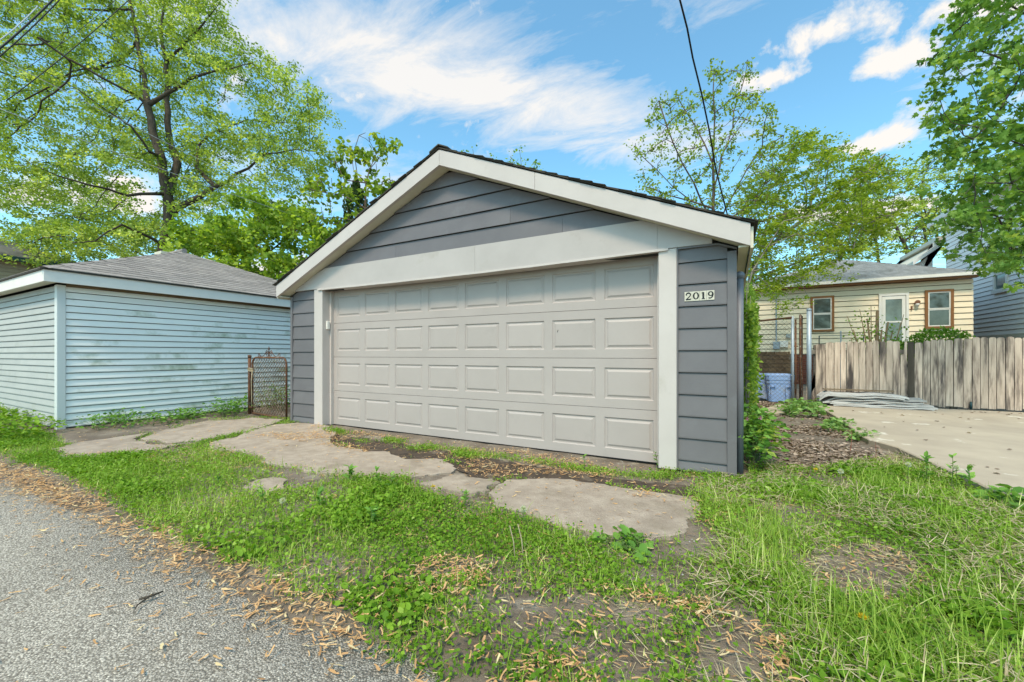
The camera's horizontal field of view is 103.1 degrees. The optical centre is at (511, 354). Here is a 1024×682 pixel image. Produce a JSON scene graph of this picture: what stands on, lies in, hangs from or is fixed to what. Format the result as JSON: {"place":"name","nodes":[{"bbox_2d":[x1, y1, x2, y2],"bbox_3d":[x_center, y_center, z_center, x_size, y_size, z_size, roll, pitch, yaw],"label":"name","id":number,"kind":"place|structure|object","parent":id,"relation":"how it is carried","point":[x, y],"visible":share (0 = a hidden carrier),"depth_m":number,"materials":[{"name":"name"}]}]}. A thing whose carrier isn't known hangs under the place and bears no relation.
{"place":"outdoors","nodes":[
{"label":"outdoors","id":0,"kind":"place"},
{"bbox_2d":[0,6,37,39],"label":"overhead wire","id":1,"kind":"object","parent":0,"point":[19,23],"visible":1,"depth_m":5.54,"materials":[{"name":"silver metal"}]},
{"bbox_2d":[0,0,53,49],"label":"overhead wire","id":2,"kind":"object","parent":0,"point":[26,24],"visible":1,"depth_m":5.70,"materials":[{"name":"black"}]},
{"bbox_2d":[0,0,59,56],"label":"overhead wire","id":3,"kind":"object","parent":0,"point":[17,40],"visible":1,"depth_m":5.67,"materials":[{"name":"black"}]},
{"bbox_2d":[6,0,128,100],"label":"overhead wire","id":4,"kind":"object","parent":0,"point":[67,52],"visible":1,"depth_m":7.62,"materials":[{"name":"black"}]},
{"bbox_2d":[26,0,114,68],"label":"overhead wire","id":5,"kind":"object","parent":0,"point":[71,36],"visible":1,"depth_m":8.68,"materials":[{"name":"black"}]},
{"bbox_2d":[1,109,313,221],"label":"overhead wire","id":6,"kind":"object","parent":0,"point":[132,158],"visible":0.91,"depth_m":8.70,"materials":[{"name":"black metal"}]},
{"bbox_2d":[0,58,319,216],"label":"overhead wire","id":7,"kind":"object","parent":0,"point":[137,128],"visible":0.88,"depth_m":8.63,"materials":[{"name":"black metal"}]},
{"bbox_2d":[53,417,700,542],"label":"driveway","id":8,"kind":"structure","parent":0,"point":[599,503],"depth_m":3.53,"materials":[{"name":"concrete"}]},
{"bbox_2d":[0,384,1023,681],"bbox_3d":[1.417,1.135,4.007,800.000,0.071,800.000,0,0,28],"label":"ground","id":9,"kind":"structure","parent":0,"point":[254,594],"depth_m":2.09,"materials":[{"name":"soil"}]},
{"bbox_2d":[0,402,66,439],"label":"violet patch","id":10,"kind":"object","parent":9,"relation":"on","point":[5,418],"visible":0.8,"depth_m":5.81,"materials":[{"name":"green plant"}]},
{"bbox_2d":[0,240,73,278],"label":"house","id":11,"kind":"structure","parent":9,"relation":"on","point":[7,270],"depth_m":17.27,"materials":[{"name":"beige"}]},
{"bbox_2d":[73,406,157,430],"bbox_3d":[-6.284,0.994,6.417,1.005,0.256,1.628,0,0,-33],"label":"weed clump","id":12,"kind":"object","parent":9,"relation":"on","point":[123,417],"visible":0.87,"depth_m":6.17,"materials":[{"name":"green plant"}]},
{"bbox_2d":[0,248,289,429],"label":"garage","id":13,"kind":"structure","parent":9,"relation":"on","point":[158,331],"depth_m":6.97,"materials":[{"name":"blue"}]},
{"bbox_2d":[0,0,346,268],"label":"maple tree","id":14,"kind":"object","parent":9,"relation":"on","point":[88,239],"visible":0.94,"depth_m":17.44,"materials":[{"name":"green plant"}]},
{"bbox_2d":[133,405,227,425],"bbox_3d":[-5.643,1.030,6.970,1.097,0.248,1.427,0,0,28],"label":"weed clump","id":15,"kind":"object","parent":9,"relation":"on","point":[172,416],"visible":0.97,"depth_m":6.88,"materials":[{"name":"green plant"}]},
{"bbox_2d":[0,480,446,681],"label":"alley","id":16,"kind":"structure","parent":9,"relation":"on","point":[38,622],"depth_m":1.71,"materials":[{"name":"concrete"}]},
{"bbox_2d":[133,591,162,612],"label":"twig","id":17,"kind":"object","parent":16,"relation":"on","point":[147,597],"visible":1,"depth_m":1.86,"materials":[{"name":"wood"}]},
{"bbox_2d":[197,395,260,417],"bbox_3d":[-5.136,0.944,7.581,1.413,0.357,1.186,0,0,28],"label":"weed clump","id":18,"kind":"object","parent":9,"relation":"on","point":[235,404],"visible":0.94,"depth_m":7.43,"materials":[{"name":"green plant"}]},
{"bbox_2d":[157,179,337,279],"bbox_3d":[-8.850,-2.631,13.595,6.974,7.488,5.158,0,0,-9],"label":"maple tree","id":19,"kind":"object","parent":9,"relation":"on","point":[225,233],"visible":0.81,"depth_m":12.35,"materials":[{"name":"green plant"}]},
{"bbox_2d":[248,355,251,413],"bbox_3d":[-4.903,0.575,7.594,0.065,1.130,0.065,0,0,28],"label":"gate post","id":20,"kind":"object","parent":9,"relation":"on","point":[249,383],"visible":0.84,"depth_m":7.57,"materials":[{"name":"metal"}]},
{"bbox_2d":[248,368,254,407],"bbox_3d":[-4.858,0.620,7.570,0.166,0.740,0.092,0,0,28],"label":"rope","id":21,"kind":"object","parent":20,"relation":"attached to","point":[251,369],"visible":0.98,"depth_m":7.52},
{"bbox_2d":[249,347,287,418],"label":"yard gate","id":22,"kind":"structure","parent":20,"relation":"attached to","point":[273,381],"depth_m":7.29,"materials":[{"name":"metal"}]},
{"bbox_2d":[257,486,265,500],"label":"tall weed","id":23,"kind":"object","parent":9,"relation":"on","point":[262,494],"visible":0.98,"depth_m":3.08,"materials":[{"name":"green plant"}]},
{"bbox_2d":[241,381,289,409],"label":"weed clump","id":24,"kind":"object","parent":9,"relation":"on","point":[274,398],"visible":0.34,"depth_m":8.23,"materials":[{"name":"green plant"}]},
{"bbox_2d":[280,497,285,508],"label":"dandelion","id":25,"kind":"object","parent":9,"relation":"on","point":[282,500],"visible":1,"depth_m":2.89,"materials":[{"name":"white plant"}]},
{"bbox_2d":[313,485,325,504],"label":"tall weed","id":26,"kind":"object","parent":9,"relation":"on","point":[320,490],"visible":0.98,"depth_m":2.92,"materials":[{"name":"green plant"}]},
{"bbox_2d":[342,463,357,481],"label":"tall weed","id":27,"kind":"object","parent":9,"relation":"on","point":[350,470],"visible":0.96,"depth_m":3.48,"materials":[{"name":"green plant"}]},
{"bbox_2d":[300,132,402,245],"bbox_3d":[-4.957,-3.037,12.578,3.470,8.299,2.753,0,0,-5],"label":"catalpa tree","id":28,"kind":"object","parent":9,"relation":"on","point":[377,188],"visible":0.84,"depth_m":12.40,"materials":[{"name":"green plant"}]},
{"bbox_2d":[342,179,368,223],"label":"evergreen tree","id":29,"kind":"object","parent":9,"relation":"on","point":[355,186],"visible":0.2,"depth_m":14.77,"materials":[{"name":"green plant"}]},
{"bbox_2d":[365,506,378,520],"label":"tall weed","id":30,"kind":"object","parent":9,"relation":"on","point":[372,509],"visible":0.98,"depth_m":2.65,"materials":[{"name":"green plant"}]},
{"bbox_2d":[374,466,380,479],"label":"tall weed","id":31,"kind":"object","parent":9,"relation":"on","point":[376,468],"visible":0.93,"depth_m":3.46,"materials":[{"name":"green plant"}]},
{"bbox_2d":[384,471,395,484],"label":"tall weed","id":32,"kind":"object","parent":9,"relation":"on","point":[392,472],"visible":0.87,"depth_m":3.34,"materials":[{"name":"green plant"}]},
{"bbox_2d":[460,490,468,504],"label":"tall weed","id":33,"kind":"object","parent":9,"relation":"on","point":[464,496],"visible":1,"depth_m":3.00,"materials":[{"name":"green plant"}]},
{"bbox_2d":[0,412,992,681],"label":"maple keys","id":34,"kind":"object","parent":9,"relation":"on","point":[258,586],"visible":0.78,"depth_m":1.95,"materials":[{"name":"beige plant"}]},
{"bbox_2d":[41,435,978,681],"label":"straw","id":35,"kind":"object","parent":9,"relation":"on","point":[844,583],"visible":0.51,"depth_m":1.95,"materials":[{"name":"beige plant"}]},
{"bbox_2d":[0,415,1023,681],"bbox_3d":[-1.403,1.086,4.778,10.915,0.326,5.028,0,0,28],"label":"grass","id":36,"kind":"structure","parent":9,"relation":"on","point":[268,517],"depth_m":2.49,"materials":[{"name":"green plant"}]},
{"bbox_2d":[509,525,515,558],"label":"dry stalk","id":37,"kind":"object","parent":9,"relation":"on","point":[513,542],"visible":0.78,"depth_m":2.21,"materials":[{"name":"beige plant"}]},
{"bbox_2d":[8,423,1020,679],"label":"pebbles","id":38,"kind":"object","parent":9,"relation":"on","point":[454,547],"visible":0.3,"depth_m":2.17,"materials":[{"name":"grey stone"}]},
{"bbox_2d":[330,434,699,495],"bbox_3d":[-0.728,1.115,4.347,5.005,0.041,0.840,0,0,28],"label":"soil bed","id":39,"kind":"object","parent":9,"relation":"on","point":[399,451],"visible":0.59,"depth_m":3.95,"materials":[{"name":"brown soil"}]},
{"bbox_2d":[272,144,758,476],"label":"garage","id":40,"kind":"structure","parent":9,"relation":"on","point":[442,291],"depth_m":4.77,"materials":[{"name":"grey paint"}]},
{"bbox_2d":[334,390,656,462],"bbox_3d":[-0.654,0.842,5.318,4.950,0.532,0.050,0,0,28],"label":"door section","id":41,"kind":"structure","parent":40,"relation":"in","point":[623,433],"depth_m":4.94,"materials":[{"name":"paint"}]},
{"bbox_2d":[334,357,656,409],"bbox_3d":[-0.654,0.309,5.318,4.950,0.532,0.050,0,0,28],"label":"door section","id":42,"kind":"structure","parent":40,"relation":"in","point":[627,383],"depth_m":4.94,"materials":[{"name":"paint"}]},
{"bbox_2d":[334,306,656,357],"bbox_3d":[-0.654,-0.224,5.318,4.950,0.532,0.050,0,0,28],"label":"door section","id":43,"kind":"structure","parent":40,"relation":"in","point":[618,332],"depth_m":4.94,"materials":[{"name":"paint"}]},
{"bbox_2d":[334,256,656,322],"bbox_3d":[-0.654,-0.757,5.318,4.950,0.532,0.050,0,0,28],"label":"door section","id":44,"kind":"structure","parent":40,"relation":"in","point":[626,283],"depth_m":4.93,"materials":[{"name":"paint"}]},
{"bbox_2d":[679,0,727,213],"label":"service cable","id":45,"kind":"object","parent":40,"relation":"attached to","point":[685,21],"visible":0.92,"depth_m":4.71,"materials":[{"name":"black plastic"}]},
{"bbox_2d":[737,271,744,474],"bbox_3d":[2.102,0.198,3.752,0.084,1.924,0.084,0,0,28],"label":"downspout","id":46,"kind":"object","parent":40,"relation":"attached to","point":[740,367],"visible":0.72,"depth_m":3.73,"materials":[{"name":"grey paint"}]},
{"bbox_2d":[518,525,523,558],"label":"dry stalk","id":47,"kind":"object","parent":9,"relation":"on","point":[521,541],"visible":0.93,"depth_m":2.23,"materials":[{"name":"beige plant"}]},
{"bbox_2d":[520,505,525,517],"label":"dandelion","id":48,"kind":"object","parent":9,"relation":"on","point":[522,508],"visible":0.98,"depth_m":2.57,"materials":[{"name":"white plant"}]},
{"bbox_2d":[505,145,541,169],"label":"young tree","id":49,"kind":"object","parent":9,"relation":"on","point":[535,162],"visible":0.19,"depth_m":14.94,"materials":[{"name":"green plant"}]},
{"bbox_2d":[587,524,653,562],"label":"dandelion leaves","id":50,"kind":"object","parent":9,"relation":"on","point":[628,544],"visible":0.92,"depth_m":2.35,"materials":[{"name":"green plant"}]},
{"bbox_2d":[624,57,797,258],"bbox_3d":[5.022,-3.332,10.020,5.006,8.890,2.356,0,0,-3],"label":"mulberry tree","id":51,"kind":"object","parent":9,"relation":"on","point":[713,204],"visible":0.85,"depth_m":9.86,"materials":[{"name":"green plant"}]},
{"bbox_2d":[744,276,764,416],"bbox_3d":[4.094,-0.205,6.975,0.481,2.634,4.792,0,0,28],"label":"shrub","id":52,"kind":"object","parent":9,"relation":"on","point":[752,329],"visible":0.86,"depth_m":5.22,"materials":[{"name":"green plant"}]},
{"bbox_2d":[755,373,768,398],"bbox_3d":[6.155,0.769,9.880,0.560,0.652,0.467,0,0,17],"label":"trash bin","id":53,"kind":"object","parent":9,"relation":"on","point":[764,387],"visible":0.06,"depth_m":9.72,"materials":[{"name":"blue plastic"}]},
{"bbox_2d":[739,403,797,473],"bbox_3d":[2.538,0.993,4.351,0.798,0.852,1.780,0,0,28],"label":"flowering plant","id":54,"kind":"object","parent":9,"relation":"on","point":[759,428],"visible":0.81,"depth_m":4.03,"materials":[{"name":"green plant"}]},
{"bbox_2d":[765,403,786,414],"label":"path","id":55,"kind":"structure","parent":9,"relation":"on","point":[778,412],"depth_m":7.99,"materials":[{"name":"concrete"}]},
{"bbox_2d":[757,316,797,402],"bbox_3d":[5.918,0.135,9.535,1.314,2.010,0.055,0,0,28],"label":"chain link fence","id":56,"kind":"object","parent":9,"relation":"on","point":[792,357],"visible":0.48,"depth_m":9.27,"materials":[{"name":"metal"}]},
{"bbox_2d":[799,314,802,399],"bbox_3d":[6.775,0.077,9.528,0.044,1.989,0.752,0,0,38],"label":"fence post","id":57,"kind":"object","parent":56,"relation":"attached to","point":[800,355],"depth_m":9.27,"materials":[{"name":"metal"}]},
{"bbox_2d":[764,373,794,401],"bbox_3d":[6.321,0.784,9.655,0.578,0.652,0.532,0,0,21],"label":"trash bin","id":58,"kind":"object","parent":9,"relation":"on","point":[777,391],"visible":0.73,"depth_m":9.46,"materials":[{"name":"blue plastic"}]},
{"bbox_2d":[770,397,833,419],"bbox_3d":[5.592,0.997,7.911,1.019,0.274,2.521,0,0,28],"label":"rhubarb plant","id":59,"kind":"object","parent":9,"relation":"on","point":[801,405],"visible":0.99,"depth_m":7.44,"materials":[{"name":"green plant"}]},
{"bbox_2d":[748,207,859,318],"bbox_3d":[6.539,-1.160,9.291,2.925,4.544,1.561,0,0,-5],"label":"locust tree","id":60,"kind":"object","parent":9,"relation":"on","point":[780,267],"visible":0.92,"depth_m":9.29,"materials":[{"name":"green plant"}]},
{"bbox_2d":[806,308,811,401],"bbox_3d":[6.673,0.065,9.129,0.099,2.190,0.099,0,0,28],"label":"fence post","id":61,"kind":"object","parent":9,"relation":"on","point":[809,346],"visible":0.87,"depth_m":9.10,"materials":[{"name":"silver metal"}]},
{"bbox_2d":[729,124,935,302],"bbox_3d":[9.041,-3.057,11.583,6.894,8.348,3.813,0,0,-1],"label":"locust tree","id":62,"kind":"object","parent":9,"relation":"on","point":[829,158],"visible":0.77,"depth_m":10.94,"materials":[{"name":"green plant"}]},
{"bbox_2d":[813,416,855,433],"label":"rhubarb plant","id":63,"kind":"object","parent":9,"relation":"on","point":[837,423],"visible":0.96,"depth_m":6.12,"materials":[{"name":"green plant"}]},
{"bbox_2d":[649,463,1023,681],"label":"long grass","id":64,"kind":"structure","parent":9,"relation":"on","point":[751,532],"depth_m":1.77,"materials":[{"name":"green plant"}]},
{"bbox_2d":[837,469,843,484],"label":"dandelion","id":65,"kind":"object","parent":9,"relation":"on","point":[840,471],"visible":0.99,"depth_m":3.33,"materials":[{"name":"white plant"}]},
{"bbox_2d":[744,401,963,494],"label":"leaf litter","id":66,"kind":"object","parent":9,"relation":"on","point":[821,447],"visible":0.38,"depth_m":4.76,"materials":[{"name":"brown plant"}]},
{"bbox_2d":[803,165,909,265],"bbox_3d":[28.571,-7.652,34.191,10.823,17.555,6.463,0,0,-39],"label":"background tree","id":67,"kind":"object","parent":9,"relation":"on","point":[845,200],"visible":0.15,"depth_m":33.71,"materials":[{"name":"green plant"}]},
{"bbox_2d":[841,427,879,440],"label":"rhubarb plant","id":68,"kind":"object","parent":9,"relation":"on","point":[855,436],"visible":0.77,"depth_m":5.34,"materials":[{"name":"green plant"}]},
{"bbox_2d":[856,612,866,619],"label":"dandelion","id":69,"kind":"object","parent":9,"relation":"on","point":[860,615],"visible":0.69,"depth_m":1.66,"materials":[{"name":"yellow plant"}]},
{"bbox_2d":[842,307,908,348],"bbox_3d":[8.511,-0.009,9.483,1.267,2.238,0.514,0,0,28],"label":"shrub","id":70,"kind":"object","parent":9,"relation":"on","point":[876,332],"visible":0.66,"depth_m":9.48,"materials":[{"name":"green plant"}]},
{"bbox_2d":[831,159,945,261],"bbox_3d":[28.596,-7.082,30.206,13.960,16.388,6.187,0,0,-6],"label":"background tree","id":71,"kind":"object","parent":9,"relation":"on","point":[919,224],"visible":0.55,"depth_m":29.84,"materials":[{"name":"green plant"}]},
{"bbox_2d":[885,337,914,389],"bbox_3d":[8.675,0.358,9.187,0.755,1.508,0.744,0,0,28],"label":"bush","id":72,"kind":"object","parent":9,"relation":"on","point":[901,344],"visible":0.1,"depth_m":9.03,"materials":[{"name":"green plant"}]},
{"bbox_2d":[905,462,911,481],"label":"dandelion","id":73,"kind":"object","parent":9,"relation":"on","point":[908,464],"visible":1,"depth_m":3.50,"materials":[{"name":"white"}]},
{"bbox_2d":[811,337,1023,410],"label":"wooden fence","id":74,"kind":"object","parent":9,"relation":"on","point":[963,373],"visible":0.88,"depth_m":8.13,"materials":[{"name":"brown wood"}]},
{"bbox_2d":[818,403,1023,502],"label":"parking pad","id":75,"kind":"object","parent":9,"relation":"on","point":[990,440],"visible":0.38,"depth_m":5.26,"materials":[{"name":"concrete"}]},
{"bbox_2d":[832,404,934,410],"bbox_3d":[7.394,1.033,8.216,1.550,0.055,0.551,0,0,28],"label":"roofing sheet","id":76,"kind":"object","parent":75,"relation":"on","point":[894,407],"visible":0.47,"depth_m":8.00,"materials":[{"name":"grey metal"}]},
{"bbox_2d":[829,402,937,409],"bbox_3d":[7.377,1.006,8.232,1.651,0.066,0.537,0,0,28],"label":"roofing sheet","id":77,"kind":"object","parent":76,"relation":"on","point":[875,404],"visible":0.45,"depth_m":8.03,"materials":[{"name":"grey metal"}]},
{"bbox_2d":[817,399,933,407],"bbox_3d":[7.301,0.971,8.278,1.718,0.081,0.528,0,0,28],"label":"roofing sheet","id":78,"kind":"object","parent":77,"relation":"on","point":[874,402],"visible":0.45,"depth_m":8.10,"materials":[{"name":"grey metal"}]},
{"bbox_2d":[828,398,922,404],"bbox_3d":[7.286,0.950,8.280,1.478,0.115,0.540,0,0,28],"label":"roofing sheet","id":79,"kind":"object","parent":78,"relation":"on","point":[899,402],"visible":0.54,"depth_m":8.04,"materials":[{"name":"grey metal"}]},
{"bbox_2d":[823,396,926,401],"bbox_3d":[7.318,0.927,8.280,1.582,0.136,0.510,0,0,28],"label":"roofing sheet","id":80,"kind":"object","parent":79,"relation":"on","point":[828,398],"visible":0.59,"depth_m":8.03,"materials":[{"name":"grey metal"}]},
{"bbox_2d":[816,394,904,400],"bbox_3d":[7.113,0.891,8.358,1.364,0.148,0.565,0,0,28],"label":"roofing sheet","id":81,"kind":"object","parent":80,"relation":"on","point":[867,397],"visible":0.53,"depth_m":8.11,"materials":[{"name":"grey metal"}]},
{"bbox_2d":[816,390,908,398],"bbox_3d":[7.162,0.857,8.350,1.400,0.155,0.533,0,0,28],"label":"roofing sheet","id":82,"kind":"object","parent":81,"relation":"on","point":[822,393],"visible":0.99,"depth_m":8.27,"materials":[{"name":"grey metal"}]},
{"bbox_2d":[823,388,893,391],"bbox_3d":[7.222,0.749,8.505,1.130,0.018,0.180,0,0,28],"label":"board","id":83,"kind":"object","parent":82,"relation":"on","point":[859,390],"visible":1,"depth_m":8.45,"materials":[{"name":"grey wood"}]},
{"bbox_2d":[853,410,1021,473],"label":"pad leaves","id":84,"kind":"object","parent":75,"relation":"on","point":[969,432],"visible":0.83,"depth_m":6.47,"materials":[{"name":"brown plant"}]},
{"bbox_2d":[919,451,934,477],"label":"tall weed","id":85,"kind":"object","parent":9,"relation":"on","point":[926,457],"visible":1,"depth_m":3.58,"materials":[{"name":"green plant"}]},
{"bbox_2d":[885,134,984,252],"bbox_3d":[38.021,-8.973,35.865,13.755,20.238,6.025,0,0,-11],"label":"background tree","id":86,"kind":"object","parent":9,"relation":"on","point":[939,176],"visible":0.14,"depth_m":35.54,"materials":[{"name":"green plant"}]},
{"bbox_2d":[906,325,975,345],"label":"bush","id":87,"kind":"object","parent":9,"relation":"on","point":[933,334],"visible":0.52,"depth_m":8.78,"materials":[{"name":"green plant"}]},
{"bbox_2d":[946,453,957,485],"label":"tall weed","id":88,"kind":"object","parent":9,"relation":"on","point":[949,466],"visible":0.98,"depth_m":3.42,"materials":[{"name":"green plant"}]},
{"bbox_2d":[953,465,959,487],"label":"dandelion","id":89,"kind":"object","parent":9,"relation":"on","point":[955,467],"visible":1,"depth_m":3.38,"materials":[{"name":"white plant"}]},
{"bbox_2d":[906,0,1023,292],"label":"maple tree","id":90,"kind":"object","parent":9,"relation":"on","point":[970,211],"visible":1,"depth_m":6.54,"materials":[{"name":"green plant"}]},
{"bbox_2d":[956,464,978,486],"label":"tall weed","id":91,"kind":"object","parent":9,"relation":"on","point":[970,476],"visible":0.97,"depth_m":3.35,"materials":[{"name":"green plant"}]},
{"bbox_2d":[968,483,1023,508],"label":"dock plant","id":92,"kind":"object","parent":9,"relation":"on","point":[1006,488],"visible":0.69,"depth_m":3.03,"materials":[{"name":"green plant"}]},
{"bbox_2d":[0,0,1023,280],"label":"sky","id":93,"kind":"structure","parent":0,"point":[570,82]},
{"bbox_2d":[753,259,981,387],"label":"house","id":94,"kind":"structure","parent":0,"point":[922,297],"depth_m":14.12,"materials":[{"name":"beige wood"}]},
{"bbox_2d":[810,295,833,331],"bbox_3d":[11.165,-1.457,14.628,0.687,1.275,0.060,0,0,28],"label":"window","id":95,"kind":"structure","parent":94,"relation":"in","point":[823,311],"depth_m":14.63,"materials":[{"name":"white paint"}]},
{"bbox_2d":[879,292,908,341],"bbox_3d":[12.873,-1.037,13.711,0.760,2.035,0.060,0,0,28],"label":"door","id":96,"kind":"structure","parent":94,"relation":"in","point":[892,305],"depth_m":13.69,"materials":[{"name":"white paint"}]},
{"bbox_2d":[925,289,953,328],"bbox_3d":[13.857,-1.470,13.182,0.675,1.260,0.060,0,0,28],"label":"window","id":97,"kind":"structure","parent":94,"relation":"in","point":[939,304],"depth_m":13.18,"materials":[{"name":"white paint"}]},
{"bbox_2d":[897,166,1023,386],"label":"house","id":98,"kind":"structure","parent":0,"point":[998,310],"depth_m":14.02,"materials":[{"name":"blue"}]},
{"bbox_2d":[991,272,1008,294],"bbox_3d":[16.034,-2.630,13.352,0.090,1.220,0.860,0,0,28],"label":"window","id":99,"kind":"structure","parent":98,"relation":"in","point":[1000,278],"depth_m":13.38,"materials":[{"name":"white glass"}]}
]}

